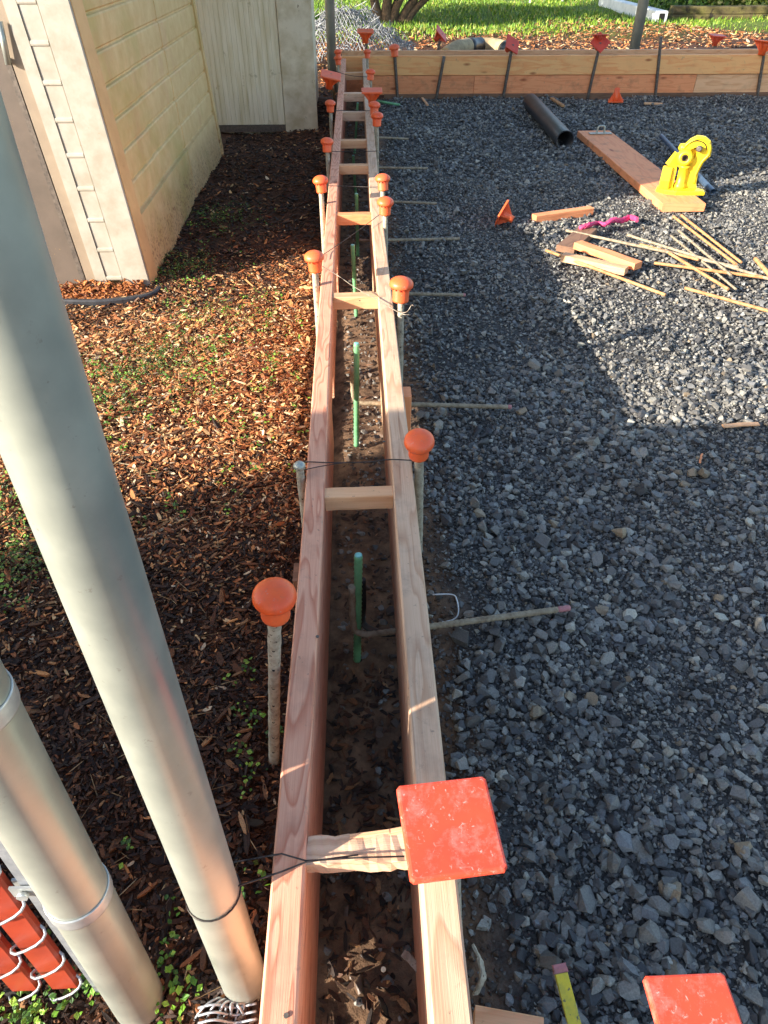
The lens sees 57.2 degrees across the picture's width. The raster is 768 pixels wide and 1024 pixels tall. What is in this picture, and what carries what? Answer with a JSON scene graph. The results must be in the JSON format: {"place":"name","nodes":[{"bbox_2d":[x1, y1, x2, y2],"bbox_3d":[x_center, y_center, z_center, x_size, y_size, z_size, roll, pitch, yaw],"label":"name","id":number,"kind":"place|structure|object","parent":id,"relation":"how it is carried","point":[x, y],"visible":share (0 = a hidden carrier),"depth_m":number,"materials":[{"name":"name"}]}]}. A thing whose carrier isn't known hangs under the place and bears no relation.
{"place":"outdoors","nodes":[
{"label":"outdoors","id":0,"kind":"place"},
{"bbox_2d":[0,0,767,1023],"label":"ground","id":1,"kind":"structure","parent":0,"point":[346,1010],"depth_m":1.72,"materials":[{"name":"gravel"}]},
{"bbox_2d":[0,841,98,1001],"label":"chain link fence","id":2,"kind":"object","parent":1,"relation":"on","point":[22,926],"visible":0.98,"depth_m":0.92,"materials":[{"name":"metal"}]},
{"bbox_2d":[0,659,164,1023],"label":"fence post","id":3,"kind":"object","parent":1,"relation":"on","point":[45,840],"visible":0.95,"depth_m":0.73,"materials":[{"name":"metal"}]},
{"bbox_2d":[58,278,145,298],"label":"bark mulch","id":4,"kind":"object","parent":1,"relation":"on","point":[83,291],"visible":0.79,"depth_m":2.94,"materials":[{"name":"wood"}]},
{"bbox_2d":[0,0,223,289],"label":"shed","id":5,"kind":"structure","parent":1,"relation":"on","point":[111,111],"depth_m":2.83,"materials":[{"name":"paint"}]},
{"bbox_2d":[0,21,80,283],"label":"door","id":6,"kind":"structure","parent":5,"relation":"in","point":[60,253],"depth_m":2.73,"materials":[{"name":"beige paint"}]},
{"bbox_2d":[63,286,161,307],"bbox_3d":[-1.149,-0.850,2.868,0.483,0.060,0.099,-10,41,-12],"label":"edging strip","id":7,"kind":"object","parent":1,"relation":"on","point":[118,300],"visible":0.38,"depth_m":2.83,"materials":[{"name":"black plastic"}]},
{"bbox_2d":[0,91,263,1005],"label":"gate post","id":8,"kind":"object","parent":1,"relation":"on","point":[56,456],"visible":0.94,"depth_m":0.49,"materials":[{"name":"metal"}]},
{"bbox_2d":[0,101,336,1023],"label":"bark mulch","id":9,"kind":"object","parent":1,"relation":"on","point":[190,463],"visible":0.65,"depth_m":1.82,"materials":[{"name":"wood"}]},
{"bbox_2d":[0,201,300,612],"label":"moss","id":10,"kind":"object","parent":9,"relation":"on","point":[27,535],"visible":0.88,"depth_m":2.40,"materials":[{"name":"green plant"}]},
{"bbox_2d":[0,195,312,1023],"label":"weeds","id":11,"kind":"object","parent":9,"relation":"on","point":[24,1015],"visible":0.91,"depth_m":1.22,"materials":[{"name":"green plant"}]},
{"bbox_2d":[0,295,314,999],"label":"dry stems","id":12,"kind":"object","parent":9,"relation":"on","point":[172,591],"visible":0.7,"depth_m":1.62,"materials":[{"name":"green plant"}]},
{"bbox_2d":[194,997,256,1023],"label":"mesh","id":13,"kind":"object","parent":1,"relation":"on","point":[231,1007],"visible":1,"depth_m":0.99,"materials":[{"name":"metal"}]},
{"bbox_2d":[195,0,318,133],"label":"white wall","id":14,"kind":"structure","parent":1,"relation":"on","point":[261,57],"depth_m":4.97,"materials":[{"name":"paint"}]},
{"bbox_2d":[267,625,281,767],"bbox_3d":[-0.182,0.316,1.169,0.078,0.518,0.021,14,42,16],"label":"form stake","id":15,"kind":"object","parent":1,"relation":"on","point":[274,649],"visible":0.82,"depth_m":1.14,"materials":[{"name":"metal"}]},
{"bbox_2d":[252,577,296,626],"bbox_3d":[-0.154,0.129,0.999,0.063,0.065,0.063,-1,40,-2],"label":"rebar cap","id":16,"kind":"object","parent":15,"relation":"on","point":[274,599],"visible":1,"depth_m":0.98,"materials":[{"name":"orange plastic"}]},
{"bbox_2d":[293,461,305,523],"bbox_3d":[-0.174,0.053,1.574,0.025,0.402,0.025,-1,40,-2],"label":"form stake","id":17,"kind":"object","parent":1,"relation":"on","point":[299,467],"visible":0.36,"depth_m":1.47,"materials":[{"name":"metal"}]},
{"bbox_2d":[312,273,319,334],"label":"form stake","id":18,"kind":"object","parent":1,"relation":"on","point":[315,282],"visible":0.37,"depth_m":2.26,"materials":[{"name":"metal"}]},
{"bbox_2d":[304,250,323,273],"bbox_3d":[-0.218,-0.784,2.201,0.063,0.064,0.063,-1,40,-2],"label":"rebar cap","id":19,"kind":"object","parent":18,"relation":"on","point":[313,259],"visible":1,"depth_m":2.18,"materials":[{"name":"orange plastic"}]},
{"bbox_2d":[319,193,324,252],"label":"form stake","id":20,"kind":"object","parent":1,"relation":"on","point":[322,209],"visible":0.46,"depth_m":2.93,"materials":[{"name":"metal"}]},
{"bbox_2d":[313,175,327,193],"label":"rebar cap","id":21,"kind":"object","parent":20,"relation":"on","point":[320,182],"visible":1,"depth_m":2.84,"materials":[{"name":"orange plastic"}]},
{"bbox_2d":[325,152,329,191],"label":"form stake","id":22,"kind":"object","parent":1,"relation":"on","point":[328,164],"visible":0.45,"depth_m":3.46,"materials":[{"name":"metal"}]},
{"bbox_2d":[321,137,333,152],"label":"rebar cap","id":23,"kind":"object","parent":22,"relation":"on","point":[327,143],"visible":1,"depth_m":3.39,"materials":[{"name":"orange plastic"}]},
{"bbox_2d":[325,0,336,92],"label":"fence post","id":24,"kind":"object","parent":1,"relation":"on","point":[330,28],"depth_m":6.29,"materials":[{"name":"metal"}]},
{"bbox_2d":[330,73,336,108],"bbox_3d":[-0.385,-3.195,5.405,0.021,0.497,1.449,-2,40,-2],"label":"form stake","id":25,"kind":"object","parent":1,"relation":"on","point":[333,95],"visible":0.49,"depth_m":5.35,"materials":[{"name":"metal"}]},
{"bbox_2d":[320,69,340,89],"bbox_3d":[-0.355,-2.892,4.714,0.135,0.113,0.136,-1,40,-2],"label":"rebar cap","id":26,"kind":"object","parent":25,"relation":"attached to","point":[331,79],"visible":1,"depth_m":4.70,"materials":[{"name":"orange plastic"}]},
{"bbox_2d":[350,244,357,316],"bbox_3d":[-0.116,-0.903,2.771,0.025,0.297,0.018,-1,40,-2],"label":"green rebar","id":27,"kind":"object","parent":1,"relation":"on","point":[353,264],"visible":0.8,"depth_m":2.73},
{"bbox_2d":[353,342,359,446],"bbox_3d":[-0.080,-0.335,2.052,0.026,0.344,0.018,-1,40,-2],"label":"green rebar","id":28,"kind":"object","parent":1,"relation":"on","point":[356,361],"visible":1,"depth_m":2.04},
{"bbox_2d":[355,193,358,256],"bbox_3d":[-0.126,-1.347,3.310,0.018,0.286,0.018,-1,40,-2],"label":"green rebar","id":29,"kind":"object","parent":1,"relation":"on","point":[357,226],"visible":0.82,"depth_m":3.32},
{"bbox_2d":[353,552,362,662],"bbox_3d":[-0.053,0.202,1.431,0.027,0.316,0.018,-1,40,-2],"label":"green rebar","id":30,"kind":"object","parent":1,"relation":"on","point":[358,566],"visible":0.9,"depth_m":1.40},
{"bbox_2d":[324,108,410,1020],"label":"soil clods","id":31,"kind":"object","parent":1,"relation":"on","point":[359,981],"visible":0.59,"depth_m":1.77,"materials":[{"name":"soil"}]},
{"bbox_2d":[318,174,418,1023],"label":"bark mulch","id":32,"kind":"object","parent":1,"relation":"on","point":[389,815],"visible":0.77,"depth_m":1.24,"materials":[{"name":"wood"}]},
{"bbox_2d":[375,127,378,173],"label":"form stake","id":33,"kind":"object","parent":1,"relation":"on","point":[377,141],"visible":0.52,"depth_m":3.94,"materials":[{"name":"metal"}]},
{"bbox_2d":[371,112,382,126],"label":"rebar cap","id":34,"kind":"object","parent":33,"relation":"on","point":[376,117],"visible":1,"depth_m":3.84,"materials":[{"name":"orange plastic"}]},
{"bbox_2d":[361,577,395,636],"bbox_3d":[-0.002,0.220,1.530,0.125,0.140,0.039,17,43,19],"label":"bent rod","id":35,"kind":"object","parent":1,"relation":"on","point":[366,626],"visible":0.45,"depth_m":1.55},
{"bbox_2d":[383,216,387,256],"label":"form stake","id":36,"kind":"object","parent":1,"relation":"on","point":[385,222],"visible":0.3,"depth_m":2.68,"materials":[{"name":"metal"}]},
{"bbox_2d":[377,196,393,215],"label":"rebar cap","id":37,"kind":"object","parent":36,"relation":"on","point":[385,203],"visible":1,"depth_m":2.61,"materials":[{"name":"orange plastic"}]},
{"bbox_2d":[370,0,428,24],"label":"tree","id":38,"kind":"object","parent":1,"relation":"on","point":[391,10],"visible":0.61,"depth_m":10.30,"materials":[{"name":"brown plant"}]},
{"bbox_2d":[397,304,403,384],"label":"form stake","id":39,"kind":"object","parent":1,"relation":"on","point":[400,332],"visible":0.41,"depth_m":2.12,"materials":[{"name":"metal"}]},
{"bbox_2d":[389,276,413,303],"bbox_3d":[0.050,-0.644,2.034,0.070,0.072,0.070,-1,40,-2],"label":"rebar cap","id":40,"kind":"object","parent":39,"relation":"on","point":[401,286],"visible":1,"depth_m":2.01,"materials":[{"name":"orange plastic"}]},
{"bbox_2d":[259,58,543,1023],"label":"footing form","id":41,"kind":"object","parent":1,"relation":"on","point":[289,976],"visible":0.92,"depth_m":1.10,"materials":[{"name":"brown wood"}]},
{"bbox_2d":[186,853,403,921],"bbox_3d":[-0.106,0.450,0.850,0.264,0.024,0.070,-1,40,-2],"label":"tie wire","id":42,"kind":"object","parent":41,"relation":"attached to","point":[306,861],"visible":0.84,"depth_m":0.86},
{"bbox_2d":[401,950,416,972],"bbox_3d":[0.042,0.641,1.001,0.038,0.020,0.012,26,47,28],"label":"torn strap","id":43,"kind":"object","parent":41,"relation":"on","point":[408,957],"visible":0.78,"depth_m":1.00,"materials":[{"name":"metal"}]},
{"bbox_2d":[359,237,459,241],"bbox_3d":[0.126,-1.296,3.349,0.501,0.052,0.014,-10,41,-12],"label":"dowel bar","id":44,"kind":"object","parent":41,"relation":"attached to","point":[413,239],"visible":0.81,"depth_m":3.35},
{"bbox_2d":[348,584,570,637],"bbox_3d":[0.173,0.186,1.471,0.497,0.184,0.024,-8,41,-9],"label":"dowel bar","id":45,"kind":"object","parent":41,"relation":"attached to","point":[435,625],"visible":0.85,"depth_m":1.50,"materials":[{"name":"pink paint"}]},
{"bbox_2d":[414,462,423,552],"bbox_3d":[0.080,-0.004,1.620,0.021,0.435,0.117,6,40,7],"label":"form stake","id":46,"kind":"object","parent":1,"relation":"on","point":[418,477],"visible":0.54,"depth_m":1.56,"materials":[{"name":"metal"}]},
{"bbox_2d":[404,428,434,462],"bbox_3d":[0.072,-0.134,1.447,0.063,0.068,0.063,-1,40,-2],"label":"rebar cap","id":47,"kind":"object","parent":46,"relation":"on","point":[419,443],"visible":1,"depth_m":1.42,"materials":[{"name":"orange plastic"}]},
{"bbox_2d":[437,33,442,49],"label":"form stake","id":48,"kind":"object","parent":1,"relation":"on","point":[439,44],"visible":0.3,"depth_m":6.40,"materials":[{"name":"metal"}]},
{"bbox_2d":[433,24,446,42],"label":"rebar cap","id":49,"kind":"object","parent":48,"relation":"attached to","point":[439,35],"visible":1,"depth_m":6.35,"materials":[{"name":"red plastic"}]},
{"bbox_2d":[435,56,445,97],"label":"form stake","id":50,"kind":"object","parent":1,"relation":"on","point":[440,75],"visible":0.84,"depth_m":6.18,"materials":[{"name":"metal"}]},
{"bbox_2d":[379,145,522,1017],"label":"soil clods","id":51,"kind":"object","parent":1,"relation":"on","point":[471,882],"visible":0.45,"depth_m":1.49,"materials":[{"name":"soil"}]},
{"bbox_2d":[457,879,462,928],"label":"form stake","id":52,"kind":"object","parent":1,"relation":"on","point":[459,885],"visible":0.06,"depth_m":0.89,"materials":[{"name":"metal"}]},
{"bbox_2d":[396,777,506,884],"bbox_3d":[0.074,0.375,0.810,0.108,0.068,0.107,-5,40,-6],"label":"rebar cap","id":53,"kind":"object","parent":52,"relation":"on","point":[450,831],"visible":1,"depth_m":0.79,"materials":[{"name":"orange plastic"}]},
{"bbox_2d":[494,200,514,225],"bbox_3d":[0.609,-1.537,3.623,0.108,0.134,0.113,-14,42,-17],"label":"rebar cap","id":54,"kind":"object","parent":1,"relation":"on","point":[505,215],"visible":0.98,"depth_m":3.60,"materials":[{"name":"orange plastic"}]},
{"bbox_2d":[502,44,513,96],"bbox_3d":[1.084,-3.846,6.201,0.072,0.462,0.028,-1,40,-2],"label":"form stake","id":55,"kind":"object","parent":1,"relation":"on","point":[507,72],"visible":0.84,"depth_m":6.18,"materials":[{"name":"metal"}]},
{"bbox_2d":[505,34,518,54],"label":"rebar cap","id":56,"kind":"object","parent":55,"relation":"on","point":[510,41],"visible":1,"depth_m":6.05,"materials":[{"name":"red plastic"}]},
{"bbox_2d":[316,16,767,96],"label":"bark mulch","id":57,"kind":"object","parent":1,"relation":"on","point":[651,44],"visible":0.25,"depth_m":9.22,"materials":[{"name":"wood"}]},
{"bbox_2d":[314,0,415,62],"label":"wire heap","id":58,"kind":"object","parent":57,"relation":"on","point":[386,32],"visible":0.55,"depth_m":7.22,"materials":[{"name":"metal"}]},
{"bbox_2d":[441,37,522,49],"bbox_3d":[0.958,-4.771,7.254,0.846,0.201,0.872,-1,40,-2],"label":"drain tube","id":59,"kind":"object","parent":57,"relation":"on","point":[476,43],"visible":0.42,"depth_m":7.29,"materials":[{"name":"grey plastic"}]},
{"bbox_2d":[339,49,767,99],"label":"board form","id":60,"kind":"object","parent":1,"relation":"on","point":[565,73],"visible":0.82,"depth_m":6.24,"materials":[{"name":"brown wood"}]},
{"bbox_2d":[531,206,593,221],"bbox_3d":[0.947,-1.574,3.728,0.358,0.042,0.046,-15,42,-18],"label":"wood offcut","id":61,"kind":"object","parent":1,"relation":"on","point":[577,212],"visible":0.99,"depth_m":3.71,"materials":[{"name":"orange wood"}]},
{"bbox_2d":[586,42,601,99],"bbox_3d":[1.846,-3.867,6.217,0.062,0.473,0.027,-1,40,-2],"label":"form stake","id":62,"kind":"object","parent":1,"relation":"on","point":[592,74],"visible":0.91,"depth_m":6.21,"materials":[{"name":"metal"}]},
{"bbox_2d":[590,32,609,52],"bbox_3d":[1.864,-4.048,6.070,0.137,0.142,0.125,28,48,30],"label":"rebar cap","id":63,"kind":"object","parent":62,"relation":"on","point":[598,46],"visible":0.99,"depth_m":6.07,"materials":[{"name":"red plastic"}]},
{"bbox_2d":[579,215,638,229],"bbox_3d":[1.126,-1.473,3.575,0.367,0.047,0.101,-13,42,-15],"label":"marking ribbon","id":64,"kind":"object","parent":1,"relation":"on","point":[627,218],"visible":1,"depth_m":3.57,"materials":[{"name":"pink plastic"}]},
{"bbox_2d":[608,87,623,102],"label":"rebar cap","id":65,"kind":"object","parent":1,"relation":"on","point":[616,97],"visible":1,"depth_m":6.11,"materials":[{"name":"orange plastic"}]},
{"bbox_2d":[598,0,667,21],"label":"downspout","id":66,"kind":"object","parent":1,"relation":"on","point":[628,7],"visible":0.59,"depth_m":11.57,"materials":[{"name":"white plastic"}]},
{"bbox_2d":[629,0,648,48],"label":"fence post","id":67,"kind":"object","parent":1,"relation":"on","point":[639,23],"depth_m":7.48,"materials":[{"name":"metal"}]},
{"bbox_2d":[577,130,705,211],"bbox_3d":[1.562,-2.188,4.442,0.236,0.043,1.738,-2,40,-2],"label":"plank","id":68,"kind":"object","parent":1,"relation":"on","point":[636,170],"visible":0.87,"depth_m":4.29,"materials":[{"name":"orange wood"}]},
{"bbox_2d":[656,135,711,194],"bbox_3d":[1.645,-1.896,3.840,0.255,0.278,0.155,-1,40,-2],"label":"rebar bender","id":69,"kind":"object","parent":68,"relation":"on","point":[692,156],"visible":1,"depth_m":3.85,"materials":[{"name":"yellow paint"}]},
{"bbox_2d":[565,229,739,267],"bbox_3d":[1.237,-1.240,3.306,0.835,0.018,0.014,26,46,28],"label":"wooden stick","id":70,"kind":"object","parent":1,"relation":"on","point":[635,245],"visible":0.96,"depth_m":3.32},
{"bbox_2d":[654,37,662,96],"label":"form stake","id":71,"kind":"object","parent":1,"relation":"on","point":[658,65],"visible":0.81,"depth_m":6.19,"materials":[{"name":"metal"}]},
{"bbox_2d":[659,134,715,194],"bbox_3d":[1.946,-2.276,4.565,0.034,0.039,1.365,3,40,4],"label":"steel pipe","id":72,"kind":"object","parent":1,"relation":"on","point":[706,184],"visible":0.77,"depth_m":4.24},
{"bbox_2d":[649,0,731,17],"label":"shrub","id":73,"kind":"object","parent":1,"relation":"on","point":[688,2],"visible":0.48,"depth_m":11.72,"materials":[{"name":"green plant"}]},
{"bbox_2d":[670,235,736,289],"bbox_3d":[1.438,-1.143,3.196,0.010,0.017,0.649,-4,40,-5],"label":"wooden stake","id":74,"kind":"object","parent":1,"relation":"on","point":[704,263],"visible":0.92,"depth_m":3.15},
{"bbox_2d":[677,229,731,276],"bbox_3d":[1.478,-1.209,3.264,0.012,0.017,0.596,-2,40,-3],"label":"steel bar","id":75,"kind":"object","parent":1,"relation":"on","point":[703,252],"visible":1,"depth_m":3.25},
{"bbox_2d":[654,262,767,278],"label":"wooden stake","id":76,"kind":"object","parent":1,"relation":"on","point":[708,270],"visible":0.99,"depth_m":3.08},
{"bbox_2d":[668,5,767,20],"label":"timber wall","id":77,"kind":"structure","parent":1,"relation":"on","point":[705,12],"depth_m":11.08,"materials":[{"name":"wood"}]},
{"bbox_2d":[692,0,767,5],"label":"shrub","id":78,"kind":"object","parent":1,"relation":"on","point":[734,2],"visible":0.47,"depth_m":11.68,"materials":[{"name":"green plant"}]},
{"bbox_2d":[722,422,759,427],"bbox_3d":[1.094,-0.267,2.159,0.114,0.008,0.019,-4,40,-4],"label":"wood offcut","id":79,"kind":"object","parent":1,"relation":"on","point":[739,424],"visible":1,"depth_m":2.15,"materials":[{"name":"brown wood"}]},
{"bbox_2d":[756,53,765,95],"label":"form stake","id":80,"kind":"object","parent":1,"relation":"on","point":[760,76],"visible":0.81,"depth_m":6.26,"materials":[{"name":"metal"}]},
{"bbox_2d":[753,39,767,55],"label":"rebar cap","id":81,"kind":"object","parent":80,"relation":"attached to","point":[762,46],"visible":1,"depth_m":6.12,"materials":[{"name":"orange plastic"}]},
{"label":"form stake","id":82,"kind":"object","parent":1,"relation":"on","visible":0},
{"bbox_2d":[357,28,373,43],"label":"rebar cap","id":83,"kind":"object","parent":82,"relation":"on","point":[365,34],"visible":1,"depth_m":6.32,"materials":[{"name":"orange plastic"}]},
{"bbox_2d":[314,0,767,46],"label":"grass","id":84,"kind":"structure","parent":0,"point":[531,7],"depth_m":11.01,"materials":[{"name":"green plant"}]},
{"bbox_2d":[376,93,767,1023],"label":"gravel","id":85,"kind":"structure","parent":0,"point":[564,181],"depth_m":3.11,"materials":[{"name":"gravel"}]},
{"bbox_2d":[358,199,436,204],"bbox_3d":[0.076,-1.673,3.796,0.432,0.057,0.014,-8,40,-9],"label":"dowel bar","id":86,"kind":"object","parent":85,"relation":"on","point":[403,202],"visible":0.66,"depth_m":3.81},
{"bbox_2d":[360,291,465,296],"bbox_3d":[0.121,-0.882,2.844,0.438,0.064,0.014,-8,40,-9],"label":"dowel bar","id":87,"kind":"object","parent":85,"relation":"on","point":[436,294],"visible":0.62,"depth_m":2.86,"materials":[{"name":"pink paint"}]},
{"bbox_2d":[350,366,511,408],"bbox_3d":[0.150,-0.376,2.157,0.507,0.167,0.020,-3,40,-3],"label":"dowel bar","id":88,"kind":"object","parent":85,"relation":"on","point":[446,405],"visible":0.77,"depth_m":2.19,"materials":[{"name":"pink paint"}]},
{"bbox_2d":[523,93,573,148],"bbox_3d":[1.229,-2.981,5.339,0.120,0.120,1.370,-1,40,-1],"label":"drain pipe","id":89,"kind":"object","parent":85,"relation":"on","point":[553,126],"visible":1,"depth_m":5.12,"materials":[{"name":"black plastic"}]},
{"bbox_2d":[556,227,596,253],"bbox_3d":[0.941,-1.328,3.433,0.091,0.031,0.324,22,44,24],"label":"wood offcut","id":90,"kind":"object","parent":85,"relation":"on","point":[566,244],"visible":0.81,"depth_m":3.39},
{"bbox_2d":[573,240,641,270],"bbox_3d":[1.015,-1.171,3.206,0.056,0.032,0.341,-27,47,-28],"label":"wood offcut","id":91,"kind":"object","parent":90,"relation":"on","point":[633,264],"visible":0.96,"depth_m":3.19,"materials":[{"name":"beige wood"}]},
{"bbox_2d":[560,252,628,275],"bbox_3d":[0.939,-1.111,3.149,0.300,0.031,0.051,24,46,26],"label":"wood offcut","id":92,"kind":"object","parent":85,"relation":"on","point":[607,266],"visible":0.93,"depth_m":3.13,"materials":[{"name":"brown wood"}]},
{"bbox_2d":[545,249,665,295],"bbox_3d":[0.957,-1.056,3.087,0.014,0.026,0.636,-28,48,-30],"label":"wooden stake","id":93,"kind":"object","parent":85,"relation":"on","point":[613,275],"visible":0.98,"depth_m":3.05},
{"bbox_2d":[626,234,767,279],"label":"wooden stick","id":94,"kind":"object","parent":85,"relation":"on","point":[691,254],"visible":0.96,"depth_m":3.25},
{"bbox_2d":[668,252,729,290],"bbox_3d":[1.374,-1.061,3.088,0.014,0.024,0.416,-12,41,-14],"label":"wooden stake","id":95,"kind":"object","parent":85,"relation":"on","point":[712,279],"visible":1,"depth_m":3.06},
{"bbox_2d":[672,215,736,264],"bbox_3d":[1.542,-1.327,3.413,0.014,0.025,0.712,-3,40,-3],"label":"steel bar","id":96,"kind":"object","parent":85,"relation":"on","point":[706,241],"visible":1,"depth_m":3.37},
{"bbox_2d":[680,214,741,263],"bbox_3d":[1.576,-1.333,3.414,0.014,0.026,0.636,-4,40,-5],"label":"steel bar","id":97,"kind":"object","parent":85,"relation":"on","point":[723,248],"visible":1,"depth_m":3.38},
{"bbox_2d":[684,287,767,311],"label":"wooden stake","id":98,"kind":"object","parent":85,"relation":"on","point":[726,299],"visible":1,"depth_m":2.86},
{"bbox_2d":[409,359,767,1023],"bbox_3d":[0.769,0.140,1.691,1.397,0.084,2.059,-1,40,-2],"label":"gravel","id":99,"kind":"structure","parent":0,"point":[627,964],"depth_m":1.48,"materials":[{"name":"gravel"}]},
{"bbox_2d":[471,943,485,995],"bbox_3d":[0.135,0.649,1.000,0.020,0.030,0.062,2,40,3],"label":"torn strap","id":100,"kind":"object","parent":99,"relation":"on","point":[481,981],"visible":1,"depth_m":0.99,"materials":[{"name":"metal"}]},
{"bbox_2d":[552,963,580,1023],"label":"marking stake","id":101,"kind":"object","parent":99,"relation":"on","point":[567,998],"visible":1,"depth_m":0.93,"materials":[{"name":"yellow paint"}]},
{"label":"form stake","id":102,"kind":"object","parent":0,"visible":0},
{"bbox_2d":[375,173,389,190],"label":"rebar cap","id":103,"kind":"object","parent":102,"relation":"attached to","point":[382,180],"visible":1,"depth_m":2.89,"materials":[{"name":"orange plastic"}]},
{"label":"form stake","id":104,"kind":"object","parent":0,"visible":0},
{"bbox_2d":[361,87,381,104],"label":"rebar cap","id":105,"kind":"object","parent":104,"relation":"attached to","point":[371,94],"visible":0.82,"depth_m":4.26,"materials":[{"name":"orange plastic"}]},
{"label":"form stake","id":106,"kind":"object","parent":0,"visible":0},
{"bbox_2d":[643,973,741,1023],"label":"rebar cap","id":107,"kind":"object","parent":106,"relation":"on","point":[706,998],"visible":1,"depth_m":0.74,"materials":[{"name":"orange plastic"}]},
{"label":"form stake","id":108,"kind":"object","parent":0,"visible":0},
{"bbox_2d":[708,33,726,45],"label":"rebar cap","id":109,"kind":"object","parent":108,"relation":"attached to","point":[716,39],"visible":1,"depth_m":6.43,"materials":[{"name":"red plastic"}]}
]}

